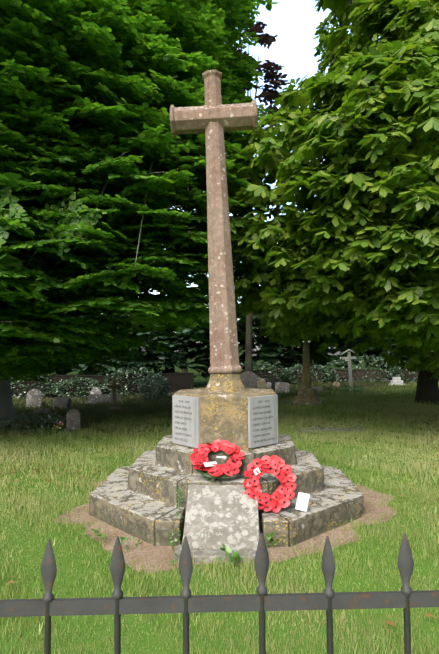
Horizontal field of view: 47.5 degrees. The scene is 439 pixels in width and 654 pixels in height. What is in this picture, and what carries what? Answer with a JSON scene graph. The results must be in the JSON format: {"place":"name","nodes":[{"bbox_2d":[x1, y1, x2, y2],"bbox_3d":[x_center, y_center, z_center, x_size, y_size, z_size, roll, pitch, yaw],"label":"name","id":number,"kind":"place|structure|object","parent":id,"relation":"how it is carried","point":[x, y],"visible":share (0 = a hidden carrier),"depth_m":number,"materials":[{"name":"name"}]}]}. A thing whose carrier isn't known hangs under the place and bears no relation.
{"place":"outdoors","nodes":[
{"label":"outdoors","id":0,"kind":"place"},
{"bbox_2d":[52,421,64,430],"bbox_3d":[-3.633,2.253,11.274,0.303,0.229,0.253,0,-3,-2],"label":"flower bunch","id":1,"kind":"object","parent":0,"point":[59,422],"depth_m":11.25,"materials":[{"name":"plant"}]},
{"bbox_2d":[22,332,143,374],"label":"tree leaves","id":2,"kind":"object","parent":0,"point":[64,371],"depth_m":45.76,"materials":[{"name":"green plant"}]},
{"bbox_2d":[23,314,178,374],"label":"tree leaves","id":3,"kind":"object","parent":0,"point":[87,369],"depth_m":38.52,"materials":[{"name":"plant"}]},
{"bbox_2d":[71,269,206,374],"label":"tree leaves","id":4,"kind":"object","parent":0,"point":[144,338],"depth_m":37.13,"materials":[{"name":"green plant"}]},
{"bbox_2d":[99,293,259,378],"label":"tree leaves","id":5,"kind":"object","parent":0,"point":[181,365],"depth_m":36.35,"materials":[{"name":"green plant"}]},
{"bbox_2d":[0,356,438,653],"bbox_3d":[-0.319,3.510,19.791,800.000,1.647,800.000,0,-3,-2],"label":"ground","id":6,"kind":"structure","parent":0,"point":[200,381],"depth_m":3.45,"materials":[{"name":"green plant"}]},
{"bbox_2d":[0,410,65,432],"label":"trunk base plants","id":7,"kind":"object","parent":6,"relation":"on","point":[2,419],"visible":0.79,"depth_m":11.68,"materials":[{"name":"green plant"}]},
{"bbox_2d":[9,376,56,398],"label":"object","id":8,"kind":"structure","parent":6,"relation":"on","point":[44,393],"depth_m":30.11,"materials":[{"name":"green plant"}]},
{"bbox_2d":[26,389,42,407],"bbox_3d":[-7.811,3.055,21.052,0.636,0.885,0.090,2,-8,-9],"label":"headstone","id":9,"kind":"object","parent":6,"relation":"on","point":[34,397],"visible":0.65,"depth_m":21.02,"materials":[{"name":"stone"}]},
{"bbox_2d":[33,408,40,413],"bbox_3d":[-6.062,2.869,16.577,0.240,0.350,0.050,0,-41,-12],"label":"gravestone","id":10,"kind":"object","parent":6,"relation":"on","point":[37,410],"visible":0.44,"depth_m":16.61,"materials":[{"name":"stone"}]},
{"bbox_2d":[53,397,70,408],"bbox_3d":[-6.336,3.103,20.094,0.692,0.574,0.220,-2,-17,23],"label":"dark headstone","id":11,"kind":"object","parent":6,"relation":"on","point":[62,402],"visible":0.69,"depth_m":19.99,"materials":[{"name":"stone"}]},
{"bbox_2d":[61,409,85,431],"bbox_3d":[-3.333,2.164,11.386,0.514,0.582,0.256,0,-3,-7],"label":"headstone","id":12,"kind":"object","parent":6,"relation":"on","point":[73,419],"visible":0.69,"depth_m":11.35,"materials":[{"name":"stone"}]},
{"bbox_2d":[53,376,105,397],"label":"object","id":13,"kind":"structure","parent":6,"relation":"on","point":[59,385],"depth_m":30.26,"materials":[{"name":"green plant"}]},
{"bbox_2d":[85,528,105,539],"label":"weeds","id":14,"kind":"object","parent":6,"relation":"on","point":[103,534],"visible":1,"depth_m":4.18,"materials":[{"name":"green plant"}]},
{"bbox_2d":[90,387,101,393],"bbox_3d":[-6.312,3.503,25.490,0.594,0.850,0.091,-1,-6,3],"label":"headstone","id":15,"kind":"object","parent":6,"relation":"on","point":[95,390],"visible":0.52,"depth_m":25.47,"materials":[{"name":"stone"}]},
{"bbox_2d":[88,394,119,404],"bbox_3d":[-5.172,3.280,22.310,1.358,0.567,0.070,0,-25,-2],"label":"ledger by wall","id":16,"kind":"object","parent":6,"relation":"on","point":[97,398],"visible":0.58,"depth_m":22.31,"materials":[{"name":"stone"}]},
{"bbox_2d":[89,362,127,374],"bbox_3d":[-8.864,4.029,40.297,3.503,2.506,2.106,0,-3,-2],"label":"pale shrub","id":17,"kind":"object","parent":6,"relation":"on","point":[106,372],"visible":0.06,"depth_m":39.94,"materials":[{"name":"green plant"}]},
{"bbox_2d":[108,378,120,409],"bbox_3d":[-3.705,2.413,17.601,0.632,1.243,0.510,0,-3,-6],"label":"stone cross","id":18,"kind":"object","parent":6,"relation":"on","point":[114,386],"visible":0.69,"depth_m":17.55,"materials":[{"name":"grey stone"}]},
{"bbox_2d":[104,366,166,395],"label":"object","id":19,"kind":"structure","parent":6,"relation":"on","point":[128,372],"depth_m":30.47,"materials":[{"name":"green plant"}]},
{"bbox_2d":[0,0,278,418],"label":"beech tree","id":20,"kind":"object","parent":6,"relation":"on","point":[67,39],"depth_m":7.52,"materials":[{"name":"green plant"}]},
{"bbox_2d":[138,373,170,399],"bbox_3d":[-3.129,2.881,23.966,1.634,1.363,1.507,0,-3,-2],"label":"round shrub","id":21,"kind":"object","parent":6,"relation":"on","point":[148,379],"visible":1,"depth_m":23.69,"materials":[{"name":"green plant"}]},
{"bbox_2d":[153,285,195,372],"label":"tree","id":22,"kind":"object","parent":6,"relation":"on","point":[185,370],"depth_m":62.30,"materials":[{"name":"plant"}]},
{"bbox_2d":[10,368,417,397],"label":"boundary wall","id":23,"kind":"structure","parent":6,"relation":"on","point":[180,381],"depth_m":31.06,"materials":[{"name":"stone"}]},
{"bbox_2d":[0,533,438,653],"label":"iron railings","id":24,"kind":"object","parent":6,"relation":"on","point":[329,600],"visible":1,"depth_m":1.03,"materials":[{"name":"black metal"}]},
{"bbox_2d":[3,399,438,625],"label":"fallen leaves","id":25,"kind":"object","parent":6,"relation":"on","point":[388,622],"visible":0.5,"depth_m":6.57,"materials":[{"name":"plant"}]},
{"bbox_2d":[54,479,397,572],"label":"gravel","id":26,"kind":"structure","parent":6,"relation":"on","point":[139,555],"depth_m":4.27,"materials":[{"name":"brown gravel"}]},
{"bbox_2d":[120,535,142,548],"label":"weeds","id":27,"kind":"object","parent":26,"relation":"on","point":[124,538],"visible":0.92,"depth_m":4.05,"materials":[{"name":"green plant"}]},
{"bbox_2d":[167,527,180,549],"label":"weeds","id":28,"kind":"object","parent":26,"relation":"on","point":[169,534],"visible":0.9,"depth_m":4.09,"materials":[{"name":"green plant"}]},
{"bbox_2d":[266,532,278,546],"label":"weeds","id":29,"kind":"object","parent":26,"relation":"on","point":[268,537],"visible":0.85,"depth_m":4.06,"materials":[{"name":"green plant"}]},
{"bbox_2d":[89,70,363,562],"bbox_3d":[0.051,-0.436,5.439,2.720,4.969,3.029,-1,-3,2],"label":"memorial","id":30,"kind":"object","parent":6,"relation":"on","point":[248,457],"visible":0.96,"depth_m":4.94,"materials":[{"name":"stone"}]},
{"bbox_2d":[175,487,185,527],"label":"weeds","id":31,"kind":"object","parent":30,"relation":"on","point":[179,490],"visible":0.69,"depth_m":4.32,"materials":[{"name":"green plant"}]},
{"bbox_2d":[218,544,240,564],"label":"weeds","id":32,"kind":"object","parent":6,"relation":"on","point":[228,551],"visible":0.88,"depth_m":3.73,"materials":[{"name":"green plant"}]},
{"bbox_2d":[240,371,258,387],"bbox_3d":[1.513,2.948,26.482,1.228,1.178,0.100,-1,-3,8],"label":"gravestone","id":33,"kind":"object","parent":6,"relation":"on","point":[249,379],"visible":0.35,"depth_m":26.43,"materials":[{"name":"stone"}]},
{"bbox_2d":[229,21,290,371],"bbox_3d":[0.955,-7.287,30.087,7.004,22.775,6.611,0,-3,-2],"label":"copper beech tree","id":34,"kind":"object","parent":6,"relation":"on","point":[267,94],"depth_m":29.59,"materials":[{"name":"plant"}]},
{"bbox_2d":[257,378,265,388],"bbox_3d":[2.097,2.967,24.821,0.421,0.821,0.090,-2,-9,28],"label":"gravestone","id":35,"kind":"object","parent":6,"relation":"on","point":[261,383],"visible":0.75,"depth_m":24.79,"materials":[{"name":"stone"}]},
{"bbox_2d":[239,361,289,382],"bbox_3d":[1.938,2.967,30.891,4.864,1.765,1.578,0,-3,-2],"label":"bush","id":36,"kind":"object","parent":6,"relation":"on","point":[264,367],"depth_m":30.79,"materials":[{"name":"green plant"}]},
{"bbox_2d":[267,375,280,397],"bbox_3d":[2.248,2.533,20.870,0.616,1.069,0.427,-1,-3,4],"label":"cross gravestone","id":37,"kind":"object","parent":6,"relation":"on","point":[272,379],"visible":0.6,"depth_m":20.82,"materials":[{"name":"stone"}]},
{"bbox_2d":[275,382,289,392],"bbox_3d":[2.982,2.951,23.942,0.763,0.620,0.120,-1,-3,10],"label":"headstone","id":38,"kind":"object","parent":6,"relation":"on","point":[282,386],"visible":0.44,"depth_m":23.88,"materials":[{"name":"stone"}]},
{"bbox_2d":[291,341,322,406],"bbox_3d":[2.937,1.339,16.863,0.964,2.796,0.964,-1,-3,16],"label":"trunk","id":39,"kind":"object","parent":6,"relation":"on","point":[306,396],"visible":0.62,"depth_m":16.68,"materials":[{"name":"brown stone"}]},
{"bbox_2d":[281,364,337,383],"bbox_3d":[5.585,2.932,31.035,3.663,1.360,1.629,0,-3,-2],"label":"bush","id":40,"kind":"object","parent":6,"relation":"on","point":[298,366],"depth_m":30.72,"materials":[{"name":"green plant"}]},
{"bbox_2d":[311,387,322,391],"bbox_3d":[4.597,3.006,23.647,0.544,0.295,0.300,0,-3,-2],"label":"gravestone","id":41,"kind":"object","parent":6,"relation":"on","point":[318,388],"visible":0.33,"depth_m":23.51,"materials":[{"name":"stone"}]},
{"bbox_2d":[202,0,438,378],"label":"chestnut tree","id":42,"kind":"object","parent":6,"relation":"on","point":[357,255],"depth_m":7.56,"materials":[{"name":"green plant"}]},
{"bbox_2d":[294,427,370,432],"bbox_3d":[2.391,2.226,10.666,1.500,0.075,0.600,0,-3,-2],"label":"flat ledger","id":43,"kind":"object","parent":6,"relation":"on","point":[328,429],"visible":0.36,"depth_m":10.66,"materials":[{"name":"stone"}]},
{"bbox_2d":[332,381,339,387],"bbox_3d":[6.167,3.071,26.347,0.381,0.413,0.100,0,-3,-2],"label":"marker","id":44,"kind":"object","parent":6,"relation":"on","point":[336,383],"visible":0.58,"depth_m":26.30,"materials":[{"name":"yellow stone"}]},
{"bbox_2d":[340,349,358,390],"bbox_3d":[5.733,1.978,21.880,0.764,2.006,0.306,-3,-3,6],"label":"cross grave marker","id":45,"kind":"object","parent":6,"relation":"on","point":[349,357],"visible":0.79,"depth_m":21.84,"materials":[{"name":"grey paint"}]},
{"bbox_2d":[339,385,363,393],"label":"crucifix plants","id":46,"kind":"object","parent":6,"relation":"on","point":[360,389],"visible":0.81,"depth_m":21.62,"materials":[{"name":"green plant"}]},
{"bbox_2d":[321,353,401,382],"bbox_3d":[8.877,2.629,31.082,5.174,1.960,1.596,0,-3,-2],"label":"bush","id":47,"kind":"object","parent":6,"relation":"on","point":[368,366],"depth_m":30.86,"materials":[{"name":"green plant"}]},
{"bbox_2d":[388,377,402,385],"bbox_3d":[9.800,3.046,27.580,0.758,0.561,0.494,0,-3,-2],"label":"gravestone","id":48,"kind":"object","parent":6,"relation":"on","point":[398,381],"visible":0.79,"depth_m":27.41,"materials":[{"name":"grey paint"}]},
{"bbox_2d":[385,360,438,381],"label":"bush","id":49,"kind":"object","parent":6,"relation":"on","point":[401,373],"depth_m":30.82,"materials":[{"name":"green plant"}]},
{"bbox_2d":[163,216,327,372],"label":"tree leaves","id":50,"kind":"object","parent":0,"point":[265,355],"depth_m":35.54,"materials":[{"name":"green plant"}]},
{"bbox_2d":[102,0,392,358],"label":"sky","id":51,"kind":"structure","parent":0,"point":[294,22],"materials":[{"name":"white"}]},
{"bbox_2d":[237,309,376,368],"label":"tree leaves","id":52,"kind":"object","parent":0,"point":[317,358],"depth_m":37.46,"materials":[{"name":"green plant"}]},
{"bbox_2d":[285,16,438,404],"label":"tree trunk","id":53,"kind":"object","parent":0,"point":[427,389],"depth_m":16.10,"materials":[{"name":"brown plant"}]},
{"bbox_2d":[321,326,420,368],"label":"tree leaves","id":54,"kind":"object","parent":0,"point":[373,350],"depth_m":36.15,"materials":[{"name":"green plant"}]}
]}

